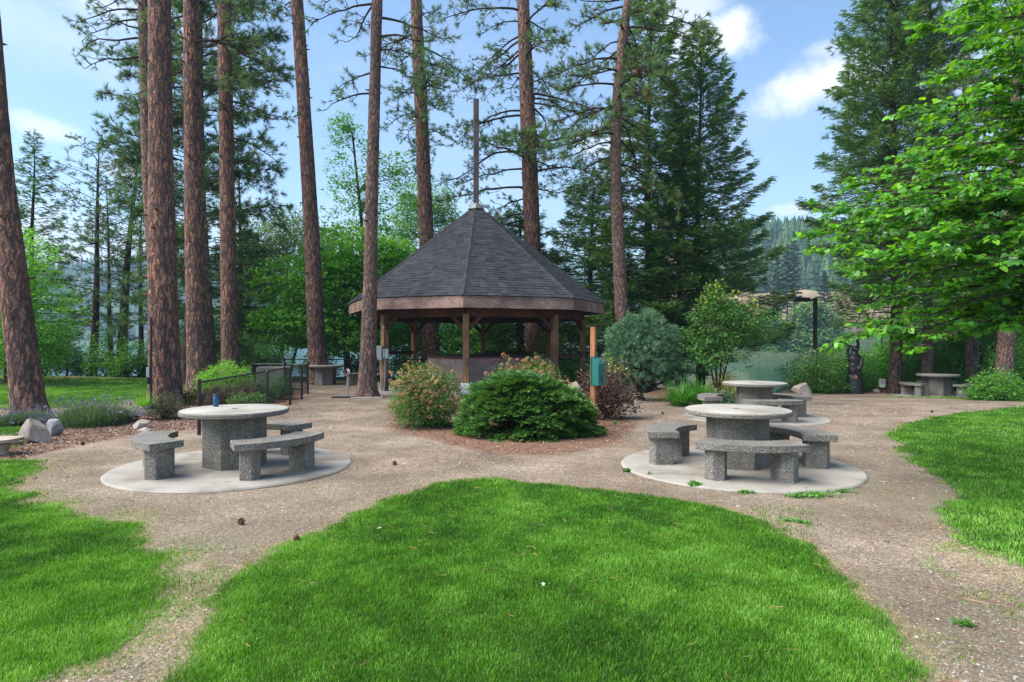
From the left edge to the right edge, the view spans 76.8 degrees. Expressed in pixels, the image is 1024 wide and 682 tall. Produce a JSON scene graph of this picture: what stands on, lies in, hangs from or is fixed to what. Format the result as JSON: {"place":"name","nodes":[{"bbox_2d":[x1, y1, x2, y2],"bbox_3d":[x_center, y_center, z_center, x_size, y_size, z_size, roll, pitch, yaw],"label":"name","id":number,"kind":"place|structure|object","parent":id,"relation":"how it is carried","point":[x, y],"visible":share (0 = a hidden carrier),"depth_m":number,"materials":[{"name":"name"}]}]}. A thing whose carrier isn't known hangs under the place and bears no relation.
{"place":"outdoors","nodes":[
{"label":"outdoors","id":0,"kind":"place"},
{"bbox_2d":[0,377,184,409],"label":"lawn grass","id":1,"kind":"structure","parent":0,"point":[58,391],"depth_m":21.13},
{"bbox_2d":[0,458,185,681],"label":"lawn grass","id":2,"kind":"structure","parent":0,"point":[9,580],"depth_m":4.47,"materials":[{"name":"plant"}]},
{"bbox_2d":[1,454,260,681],"bbox_3d":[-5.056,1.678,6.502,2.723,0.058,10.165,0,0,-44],"label":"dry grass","id":3,"kind":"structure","parent":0,"point":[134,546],"depth_m":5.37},
{"bbox_2d":[0,376,275,390],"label":"lawn grass","id":4,"kind":"structure","parent":0,"point":[49,380],"depth_m":26.23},
{"bbox_2d":[0,455,287,681],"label":"sparse grass","id":5,"kind":"structure","parent":0,"point":[124,655],"depth_m":4.37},
{"bbox_2d":[39,265,640,345],"bbox_3d":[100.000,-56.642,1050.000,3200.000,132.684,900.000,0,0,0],"label":"hill","id":6,"kind":"structure","parent":0,"point":[117,309],"depth_m":780.70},
{"bbox_2d":[35,251,641,341],"bbox_3d":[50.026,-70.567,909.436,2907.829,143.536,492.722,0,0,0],"label":"forest","id":7,"kind":"object","parent":6,"relation":"on","point":[68,270],"depth_m":833.62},
{"bbox_2d":[3,346,798,392],"bbox_3d":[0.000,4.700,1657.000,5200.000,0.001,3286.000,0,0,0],"label":"lake water","id":8,"kind":"structure","parent":0,"point":[760,370],"depth_m":106.48,"materials":[{"name":"teal liquid"}]},
{"bbox_2d":[0,349,1023,681],"bbox_3d":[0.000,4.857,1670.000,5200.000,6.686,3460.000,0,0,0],"label":"ground","id":9,"kind":"structure","parent":0,"point":[868,547],"depth_m":6.31,"materials":[{"name":"gravel"}]},
{"bbox_2d":[0,15,55,416],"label":"ponderosa pine","id":10,"kind":"object","parent":9,"relation":"on","point":[26,388],"visible":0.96,"depth_m":13.83,"materials":[{"name":"brown plant"}]},
{"bbox_2d":[0,402,60,424],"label":"lavender","id":11,"kind":"object","parent":9,"relation":"on","point":[34,412],"visible":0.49,"depth_m":13.21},
{"bbox_2d":[18,419,52,441],"bbox_3d":[-8.026,1.524,10.870,0.406,0.433,0.365,0,0,15],"label":"boulder","id":12,"kind":"object","parent":9,"relation":"on","point":[34,430],"visible":0.87,"depth_m":10.80,"materials":[{"name":"beige stone"}]},
{"bbox_2d":[0,129,91,366],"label":"fir tree","id":13,"kind":"object","parent":9,"relation":"on","point":[50,226],"visible":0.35,"depth_m":33.00,"materials":[{"name":"green plant"}]},
{"bbox_2d":[0,226,92,383],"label":"maple tree","id":14,"kind":"object","parent":9,"relation":"on","point":[47,353],"visible":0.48,"depth_m":25.14,"materials":[{"name":"green plant"}]},
{"bbox_2d":[30,129,146,375],"bbox_3d":[-19.588,-4.142,30.689,5.944,11.859,5.165,0,0,44],"label":"ponderosa pine","id":15,"kind":"object","parent":9,"relation":"on","point":[94,309],"visible":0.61,"depth_m":30.14,"materials":[{"name":"green plant"}]},
{"bbox_2d":[30,388,154,427],"bbox_3d":[-8.510,1.345,13.031,2.016,0.727,2.130,0,0,0],"label":"lavender","id":16,"kind":"object","parent":9,"relation":"on","point":[93,417],"visible":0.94,"depth_m":12.78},
{"bbox_2d":[0,402,196,460],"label":"bark chips","id":17,"kind":"object","parent":9,"relation":"on","point":[41,450],"visible":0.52,"depth_m":11.82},
{"bbox_2d":[77,327,131,376],"bbox_3d":[-19.032,0.560,30.343,2.245,2.561,2.272,0,0,0],"label":"lakeside bush","id":18,"kind":"object","parent":9,"relation":"on","point":[101,363],"visible":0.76,"depth_m":30.06,"materials":[{"name":"green plant"}]},
{"bbox_2d":[62,0,147,277],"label":"ponderosa pine","id":19,"kind":"object","parent":9,"relation":"on","point":[142,41],"visible":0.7,"depth_m":22.80,"materials":[{"name":"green plant"}]},
{"bbox_2d":[71,171,144,373],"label":"ponderosa pine","id":20,"kind":"object","parent":9,"relation":"on","point":[108,312],"visible":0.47,"depth_m":30.92,"materials":[{"name":"green plant"}]},
{"bbox_2d":[98,336,147,376],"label":"lakeside bush","id":21,"kind":"object","parent":9,"relation":"on","point":[126,362],"visible":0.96,"depth_m":29.70,"materials":[{"name":"green plant"}]},
{"bbox_2d":[73,148,183,376],"bbox_3d":[-18.174,-3.813,30.850,4.884,11.246,4.835,0,0,-42],"label":"ponderosa pine","id":22,"kind":"object","parent":9,"relation":"on","point":[125,306],"visible":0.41,"depth_m":30.01,"materials":[{"name":"green plant"}]},
{"bbox_2d":[95,187,181,376],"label":"ponderosa pine","id":23,"kind":"object","parent":9,"relation":"on","point":[141,328],"visible":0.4,"depth_m":30.39,"materials":[{"name":"green plant"}]},
{"bbox_2d":[140,0,186,406],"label":"ponderosa pine","id":24,"kind":"object","parent":9,"relation":"on","point":[162,301],"visible":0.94,"depth_m":16.74,"materials":[{"name":"brown plant"}]},
{"bbox_2d":[141,391,189,419],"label":"burgundy shrub","id":25,"kind":"object","parent":9,"relation":"on","point":[166,410],"visible":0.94,"depth_m":13.98,"materials":[{"name":"green plant"}]},
{"bbox_2d":[89,0,295,365],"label":"ponderosa pine","id":26,"kind":"object","parent":9,"relation":"on","point":[131,149],"visible":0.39,"depth_m":26.80,"materials":[{"name":"green plant"}]},
{"bbox_2d":[174,158,219,385],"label":"ponderosa pine","id":27,"kind":"object","parent":9,"relation":"on","point":[213,217],"visible":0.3,"depth_m":24.38,"materials":[{"name":"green plant"}]},
{"bbox_2d":[117,0,286,393],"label":"ponderosa pine","id":28,"kind":"object","parent":9,"relation":"on","point":[198,354],"visible":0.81,"depth_m":20.28,"materials":[{"name":"brown plant"}]},
{"bbox_2d":[198,0,218,377],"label":"ponderosa pine","id":29,"kind":"object","parent":9,"relation":"on","point":[211,327],"visible":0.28,"depth_m":25.43,"materials":[{"name":"brown plant"}]},
{"bbox_2d":[144,0,300,384],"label":"ponderosa pine","id":30,"kind":"object","parent":9,"relation":"on","point":[224,101],"visible":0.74,"depth_m":22.30,"materials":[{"name":"green plant"}]},
{"bbox_2d":[189,357,256,396],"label":"lime bush","id":31,"kind":"object","parent":9,"relation":"on","point":[232,371],"visible":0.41,"depth_m":18.85,"materials":[{"name":"green plant"}]},
{"bbox_2d":[101,448,351,493],"bbox_3d":[-3.730,1.745,8.700,3.060,0.150,3.060,0,0,-35],"label":"concrete pad","id":32,"kind":"object","parent":9,"relation":"on","point":[192,476],"visible":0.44,"depth_m":8.02,"materials":[{"name":"concrete"}]},
{"bbox_2d":[130,431,183,479],"bbox_3d":[-4.530,1.460,8.219,0.572,0.480,1.311,0,0,-31],"label":"curved bench","id":33,"kind":"object","parent":32,"relation":"on","point":[157,448],"visible":0.91,"depth_m":7.84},
{"bbox_2d":[178,404,288,470],"bbox_3d":[-3.730,1.304,8.700,1.376,0.791,1.376,0,0,-28],"label":"round picnic table","id":34,"kind":"object","parent":32,"relation":"on","point":[223,426],"visible":0.94,"depth_m":8.39,"materials":[{"name":"concrete"}]},
{"bbox_2d":[230,431,323,480],"bbox_3d":[-2.966,1.460,8.165,0.572,0.480,1.311,0,0,35],"label":"curved bench","id":35,"kind":"object","parent":32,"relation":"on","point":[300,445],"visible":0.91,"depth_m":7.94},
{"bbox_2d":[267,420,311,455],"bbox_3d":[-3.649,1.460,9.630,1.311,0.480,0.572,0,0,5],"label":"curved bench","id":36,"kind":"object","parent":32,"relation":"on","point":[285,427],"visible":0.32,"depth_m":9.47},
{"bbox_2d":[206,137,278,372],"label":"ponderosa pine","id":37,"kind":"object","parent":9,"relation":"on","point":[238,197],"visible":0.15,"depth_m":32.48,"materials":[{"name":"green plant"}]},
{"bbox_2d":[197,362,308,434],"bbox_3d":[-5.902,1.213,16.168,0.456,1.083,9.010,0,0,-5],"label":"chain link fence","id":38,"kind":"object","parent":9,"relation":"on","point":[199,397],"visible":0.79,"depth_m":15.01,"materials":[{"name":"black metal"}]},
{"bbox_2d":[239,335,295,372],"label":"lakeside bush","id":39,"kind":"object","parent":9,"relation":"on","point":[265,352],"visible":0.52,"depth_m":30.77,"materials":[{"name":"green plant"}]},
{"bbox_2d":[251,358,306,390],"bbox_3d":[-8.466,1.215,23.480,2.090,1.082,6.363,0,0,-17],"label":"chain link fence","id":40,"kind":"object","parent":9,"relation":"on","point":[254,364],"visible":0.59,"depth_m":21.16,"materials":[{"name":"black metal"}]},
{"bbox_2d":[213,203,356,370],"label":"willow tree","id":41,"kind":"object","parent":9,"relation":"on","point":[284,245],"visible":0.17,"depth_m":35.36,"materials":[{"name":"green plant"}]},
{"bbox_2d":[284,0,327,384],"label":"ponderosa pine","id":42,"kind":"object","parent":9,"relation":"on","point":[316,348],"visible":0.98,"depth_m":25.26,"materials":[{"name":"brown plant"}]},
{"bbox_2d":[309,364,343,384],"bbox_3d":[-7.282,1.333,25.200,1.376,0.791,1.376,0,0,-28],"label":"round picnic table","id":43,"kind":"object","parent":9,"relation":"on","point":[325,374],"visible":0.86,"depth_m":24.89,"materials":[{"name":"concrete"}]},
{"bbox_2d":[238,218,417,378],"bbox_3d":[-7.844,-1.813,29.014,8.470,7.233,5.594,0,0,-23],"label":"maple tree","id":44,"kind":"object","parent":9,"relation":"on","point":[342,329],"visible":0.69,"depth_m":27.80,"materials":[{"name":"green plant"}]},
{"bbox_2d":[319,108,417,376],"bbox_3d":[-7.174,-4.770,32.934,5.577,14.028,5.283,0,0,0],"label":"alder tree","id":45,"kind":"object","parent":9,"relation":"on","point":[349,129],"visible":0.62,"depth_m":32.80,"materials":[{"name":"green plant"}]},
{"bbox_2d":[300,0,463,396],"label":"ponderosa pine","id":46,"kind":"object","parent":9,"relation":"on","point":[367,386],"visible":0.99,"depth_m":19.45,"materials":[{"name":"green plant"}]},
{"bbox_2d":[377,340,423,378],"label":"lakeside bush","id":47,"kind":"object","parent":9,"relation":"on","point":[396,367],"visible":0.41,"depth_m":29.17,"materials":[{"name":"green plant"}]},
{"bbox_2d":[355,0,485,376],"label":"ponderosa pine","id":48,"kind":"object","parent":9,"relation":"on","point":[421,139],"visible":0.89,"depth_m":29.23,"materials":[{"name":"green plant"}]},
{"bbox_2d":[378,176,462,253],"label":"poplar tree","id":49,"kind":"object","parent":9,"relation":"on","point":[440,217],"visible":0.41,"depth_m":37.53,"materials":[{"name":"green plant"}]},
{"bbox_2d":[385,360,467,429],"bbox_3d":[-1.704,1.077,12.866,1.693,1.417,1.801,0,0,0],"label":"flowering shrub","id":50,"kind":"object","parent":9,"relation":"on","point":[431,400],"visible":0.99,"depth_m":12.65,"materials":[{"name":"green plant"}]},
{"bbox_2d":[378,322,524,356],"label":"maple tree","id":51,"kind":"object","parent":9,"relation":"on","point":[449,334],"visible":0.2,"depth_m":30.67,"materials":[{"name":"green plant"}]},
{"bbox_2d":[347,98,605,396],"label":"octagonal pavilion","id":52,"kind":"structure","parent":9,"relation":"on","point":[453,279],"depth_m":21.01,"materials":[{"name":"wood"}]},
{"bbox_2d":[427,354,533,387],"bbox_3d":[-1.220,1.066,23.786,3.584,1.112,4.023,0,0,18],"label":"masonry counter","id":53,"kind":"object","parent":52,"relation":"on","point":[455,363],"visible":0.52,"depth_m":22.24,"materials":[{"name":"stone"}]},
{"bbox_2d":[385,396,638,454],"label":"bark chips","id":54,"kind":"object","parent":9,"relation":"on","point":[521,437],"visible":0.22,"depth_m":11.35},
{"bbox_2d":[1,403,1023,681],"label":"gravel pebbles","id":55,"kind":"object","parent":9,"relation":"on","point":[623,561],"visible":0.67,"depth_m":5.84,"materials":[{"name":"gravel"}]},
{"bbox_2d":[5,396,1023,681],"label":"fallen pine needles","id":56,"kind":"object","parent":9,"relation":"on","point":[637,488],"visible":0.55,"depth_m":7.31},
{"bbox_2d":[457,199,589,372],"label":"spruce tree","id":57,"kind":"object","parent":9,"relation":"on","point":[518,332],"visible":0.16,"depth_m":30.65,"materials":[{"name":"green plant"}]},
{"bbox_2d":[424,0,628,357],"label":"ponderosa pine","id":58,"kind":"object","parent":9,"relation":"on","point":[529,140],"visible":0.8,"depth_m":28.72,"materials":[{"name":"green plant"}]},
{"bbox_2d":[484,353,571,411],"bbox_3d":[0.289,1.007,14.220,2.279,1.504,1.557,0,0,0],"label":"flowering shrub","id":59,"kind":"object","parent":9,"relation":"on","point":[540,370],"visible":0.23,"depth_m":14.20,"materials":[{"name":"green plant"}]},
{"bbox_2d":[451,368,608,441],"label":"spreading spruce","id":60,"kind":"object","parent":9,"relation":"on","point":[561,408],"visible":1,"depth_m":11.38,"materials":[{"name":"green plant"}]},
{"bbox_2d":[559,352,589,384],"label":"leafy shrub","id":61,"kind":"object","parent":9,"relation":"on","point":[572,374],"visible":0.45,"depth_m":24.30,"materials":[{"name":"green plant"}]},
{"bbox_2d":[523,164,640,373],"bbox_3d":[4.092,-2.905,30.685,7.361,10.811,6.782,0,0,0],"label":"spruce tree","id":62,"kind":"object","parent":9,"relation":"on","point":[575,240],"visible":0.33,"depth_m":29.97,"materials":[{"name":"green plant"}]},
{"bbox_2d":[590,327,604,423],"bbox_3d":[1.667,0.746,12.757,0.230,2.050,0.309,0,0,-38],"label":"bag dispenser post","id":63,"kind":"object","parent":9,"relation":"on","point":[597,371],"visible":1,"depth_m":12.71,"materials":[{"name":"brown wood"}]},
{"bbox_2d":[575,353,644,420],"bbox_3d":[2.067,1.008,14.071,1.598,1.520,1.296,0,0,-25],"label":"purple shrub","id":64,"kind":"object","parent":9,"relation":"on","point":[608,401],"visible":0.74,"depth_m":13.96,"materials":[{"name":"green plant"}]},
{"bbox_2d":[541,0,722,388],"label":"ponderosa pine","id":65,"kind":"object","parent":9,"relation":"on","point":[615,107],"visible":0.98,"depth_m":23.30,"materials":[{"name":"green plant"}]},
{"bbox_2d":[601,306,693,400],"bbox_3d":[3.846,0.392,18.567,2.604,2.870,2.100,0,0,31],"label":"blue pine shrub","id":66,"kind":"object","parent":9,"relation":"on","point":[648,351],"visible":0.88,"depth_m":18.30,"materials":[{"name":"green plant"}]},
{"bbox_2d":[564,0,737,384],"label":"fir tree","id":67,"kind":"object","parent":9,"relation":"on","point":[599,256],"visible":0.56,"depth_m":26.58,"materials":[{"name":"green plant"}]},
{"bbox_2d":[652,377,697,405],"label":"daylily clump","id":68,"kind":"object","parent":9,"relation":"on","point":[678,397],"visible":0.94,"depth_m":16.86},
{"bbox_2d":[627,129,739,386],"bbox_3d":[7.046,-2.977,26.453,4.684,11.417,4.756,0,0,0],"label":"fir tree","id":69,"kind":"object","parent":9,"relation":"on","point":[678,267],"visible":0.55,"depth_m":26.11,"materials":[{"name":"green plant"}]},
{"bbox_2d":[624,19,798,386],"bbox_3d":[8.640,-4.934,28.206,8.471,18.446,8.266,0,0,0],"label":"fir tree","id":70,"kind":"object","parent":9,"relation":"on","point":[744,226],"visible":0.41,"depth_m":27.56,"materials":[{"name":"green plant"}]},
{"bbox_2d":[676,275,784,392],"bbox_3d":[6.171,-0.069,18.188,3.092,3.639,2.459,0,0,12],"label":"leafy shrub","id":71,"kind":"object","parent":9,"relation":"on","point":[709,347],"visible":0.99,"depth_m":18.09,"materials":[{"name":"green plant"}]},
{"bbox_2d":[621,447,867,493],"bbox_3d":[3.030,1.742,8.680,3.080,0.150,3.080,0,0,-11],"label":"concrete pad","id":72,"kind":"object","parent":9,"relation":"on","point":[837,475],"visible":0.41,"depth_m":7.94,"materials":[{"name":"concrete"}]},
{"bbox_2d":[645,422,697,464],"bbox_3d":[2.222,1.457,9.146,0.572,0.480,1.311,0,0,30],"label":"curved bench","id":73,"kind":"object","parent":72,"relation":"on","point":[668,441],"visible":0.89,"depth_m":8.75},
{"bbox_2d":[684,404,792,470],"bbox_3d":[3.030,1.301,8.680,1.376,0.791,1.376,0,0,-42],"label":"round picnic table","id":74,"kind":"object","parent":72,"relation":"on","point":[747,422],"visible":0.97,"depth_m":8.36,"materials":[{"name":"concrete"}]},
{"bbox_2d":[695,438,809,483],"bbox_3d":[2.868,1.457,7.761,1.311,0.480,0.572,0,0,10],"label":"curved bench","id":75,"kind":"object","parent":72,"relation":"on","point":[784,461],"visible":0.87,"depth_m":7.64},
{"bbox_2d":[769,423,837,468],"bbox_3d":[3.935,1.457,8.906,0.572,0.480,1.311,0,0,-14],"label":"curved bench","id":76,"kind":"object","parent":72,"relation":"on","point":[818,441],"visible":0.7,"depth_m":8.45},
{"bbox_2d":[683,413,830,426],"bbox_3d":[5.370,1.748,14.300,3.060,0.150,3.060,0,0,22],"label":"concrete pad","id":77,"kind":"object","parent":9,"relation":"on","point":[811,420],"visible":0.18,"depth_m":13.59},
{"bbox_2d":[722,380,787,405],"bbox_3d":[5.370,1.307,14.300,1.376,0.791,1.376,0,0,-20],"label":"round picnic table","id":78,"kind":"object","parent":77,"relation":"on","point":[747,389],"visible":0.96,"depth_m":13.99,"materials":[{"name":"concrete"}]},
{"bbox_2d":[741,399,804,422],"bbox_3d":[5.370,1.463,13.367,1.311,0.480,0.572,0,0,0],"label":"curved bench","id":79,"kind":"object","parent":77,"relation":"on","point":[792,404],"visible":0.63,"depth_m":13.23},
{"bbox_2d":[773,393,811,416],"bbox_3d":[6.216,1.463,14.694,0.572,0.480,1.311,0,0,-25],"label":"curved bench","id":80,"kind":"object","parent":77,"relation":"on","point":[801,410],"visible":0.5,"depth_m":14.23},
{"bbox_2d":[740,504,830,545],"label":"sparse grass","id":81,"kind":"structure","parent":9,"relation":"on","point":[788,520],"depth_m":6.01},
{"bbox_2d":[790,297,816,386],"bbox_3d":[12.417,0.068,27.435,1.147,3.858,0.446,0,0,-4],"label":"street lamp","id":82,"kind":"object","parent":9,"relation":"on","point":[803,299],"visible":0.62,"depth_m":27.43,"materials":[{"name":"black metal"}]},
{"bbox_2d":[773,343,854,393],"bbox_3d":[11.835,1.106,25.206,3.009,2.323,2.941,0,0,0],"label":"leafy shrub","id":83,"kind":"object","parent":9,"relation":"on","point":[817,376],"visible":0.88,"depth_m":24.83,"materials":[{"name":"green plant"}]},
{"bbox_2d":[844,338,864,393],"bbox_3d":[13.056,0.956,24.649,0.746,2.184,0.732,0,0,0],"label":"bear sculpture","id":84,"kind":"object","parent":9,"relation":"on","point":[855,359],"visible":0.83,"depth_m":24.47,"materials":[{"name":"black wood"}]},
{"bbox_2d":[828,351,883,390],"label":"leafy shrub","id":85,"kind":"object","parent":9,"relation":"on","point":[870,379],"visible":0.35,"depth_m":25.55,"materials":[{"name":"green plant"}]},
{"bbox_2d":[795,0,999,393],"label":"fir tree","id":86,"kind":"object","parent":9,"relation":"on","point":[868,9],"visible":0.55,"depth_m":23.93,"materials":[{"name":"green plant"}]},
{"bbox_2d":[792,0,1023,354],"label":"heart leafed tree","id":87,"kind":"object","parent":9,"relation":"on","point":[985,244],"visible":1,"depth_m":7.46,"materials":[{"name":"green plant"}]},
{"bbox_2d":[862,286,981,372],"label":"woodland tree","id":88,"kind":"object","parent":9,"relation":"on","point":[886,342],"visible":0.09,"depth_m":28.87,"materials":[{"name":"green plant"}]},
{"bbox_2d":[821,0,1023,380],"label":"ponderosa pine","id":89,"kind":"object","parent":9,"relation":"on","point":[927,362],"visible":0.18,"depth_m":25.17,"materials":[{"name":"green plant"}]},
{"bbox_2d":[890,392,969,398],"bbox_3d":[15.500,2.042,23.500,3.000,0.150,3.000,0,0,13],"label":"concrete pad","id":90,"kind":"object","parent":9,"relation":"on","point":[912,394],"visible":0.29,"depth_m":23.31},
{"bbox_2d":[916,373,960,395],"bbox_3d":[15.500,1.602,23.500,1.376,0.791,1.376,0,0,-20],"label":"round picnic table","id":91,"kind":"object","parent":90,"relation":"on","point":[939,384],"visible":0.96,"depth_m":23.21,"materials":[{"name":"concrete"}]},
{"bbox_2d":[903,350,960,388],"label":"woodland bush","id":92,"kind":"object","parent":9,"relation":"on","point":[914,378],"visible":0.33,"depth_m":26.95,"materials":[{"name":"green plant"}]},
{"bbox_2d":[897,33,1011,382],"bbox_3d":[17.914,-5.096,25.381,4.766,14.410,4.113,0,0,0],"label":"ponderosa pine","id":93,"kind":"object","parent":9,"relation":"on","point":[969,352],"visible":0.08,"depth_m":25.41,"materials":[{"name":"green plant"}]},
{"bbox_2d":[935,352,991,389],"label":"woodland bush","id":94,"kind":"object","parent":9,"relation":"on","point":[960,371],"visible":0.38,"depth_m":26.02,"materials":[{"name":"green plant"}]},
{"bbox_2d":[913,534,1023,668],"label":"sparse grass","id":95,"kind":"structure","parent":9,"relation":"on","point":[1012,564],"depth_m":4.67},
{"bbox_2d":[915,270,1023,385],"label":"woodland tree","id":96,"kind":"object","parent":9,"relation":"on","point":[949,343],"visible":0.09,"depth_m":26.59,"materials":[{"name":"green plant"}]},
{"bbox_2d":[921,0,1023,396],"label":"ponderosa pine","id":97,"kind":"object","parent":9,"relation":"on","point":[1005,350],"visible":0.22,"depth_m":21.39,"materials":[{"name":"green plant"}]},
{"bbox_2d":[959,365,1023,400],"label":"woodland bush","id":98,"kind":"object","parent":9,"relation":"on","point":[998,388],"visible":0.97,"depth_m":20.72,"materials":[{"name":"green plant"}]},
{"bbox_2d":[976,340,1023,394],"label":"woodland bush","id":99,"kind":"object","parent":9,"relation":"on","point":[1020,370],"visible":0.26,"depth_m":22.29,"materials":[{"name":"green plant"}]},
{"bbox_2d":[0,0,1023,275],"label":"sky","id":100,"kind":"structure","parent":0,"point":[784,66],"materials":[{"name":"blue"}]},
{"bbox_2d":[114,475,973,681],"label":"dry grass","id":101,"kind":"structure","parent":0,"point":[175,628],"depth_m":3.84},
{"bbox_2d":[158,476,936,681],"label":"lawn grass","id":102,"kind":"structure","parent":0,"point":[472,567],"depth_m":4.14,"materials":[{"name":"plant"}]},
{"bbox_2d":[658,246,1022,360],"bbox_3d":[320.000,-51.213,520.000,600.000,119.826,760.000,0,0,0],"label":"hill","id":103,"kind":"structure","parent":0,"point":[775,355],"depth_m":193.41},
{"bbox_2d":[779,244,796,321],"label":"pine","id":104,"kind":"object","parent":103,"relation":"on","point":[787,257],"visible":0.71,"depth_m":181.79,"materials":[{"name":"green plant"}]},
{"bbox_2d":[781,231,803,305],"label":"pine","id":105,"kind":"object","parent":103,"relation":"on","point":[794,249],"visible":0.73,"depth_m":181.81,"materials":[{"name":"green plant"}]},
{"bbox_2d":[785,302,818,334],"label":"shore tree","id":106,"kind":"object","parent":103,"relation":"on","point":[805,324],"visible":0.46,"depth_m":164.46,"materials":[{"name":"green plant"}]},
{"bbox_2d":[703,215,958,292],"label":"hillside forest","id":107,"kind":"object","parent":103,"relation":"on","point":[814,265],"visible":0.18,"depth_m":326.44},
{"bbox_2d":[817,302,846,346],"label":"shore tree","id":108,"kind":"object","parent":103,"relation":"on","point":[836,332],"visible":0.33,"depth_m":165.97,"materials":[{"name":"green plant"}]},
{"bbox_2d":[885,406,1023,565],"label":"lawn grass","id":109,"kind":"structure","parent":0,"point":[996,416],"depth_m":8.95,"materials":[{"name":"plant"}]},
{"bbox_2d":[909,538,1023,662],"bbox_3d":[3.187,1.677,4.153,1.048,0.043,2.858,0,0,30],"label":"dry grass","id":110,"kind":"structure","parent":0,"point":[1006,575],"depth_m":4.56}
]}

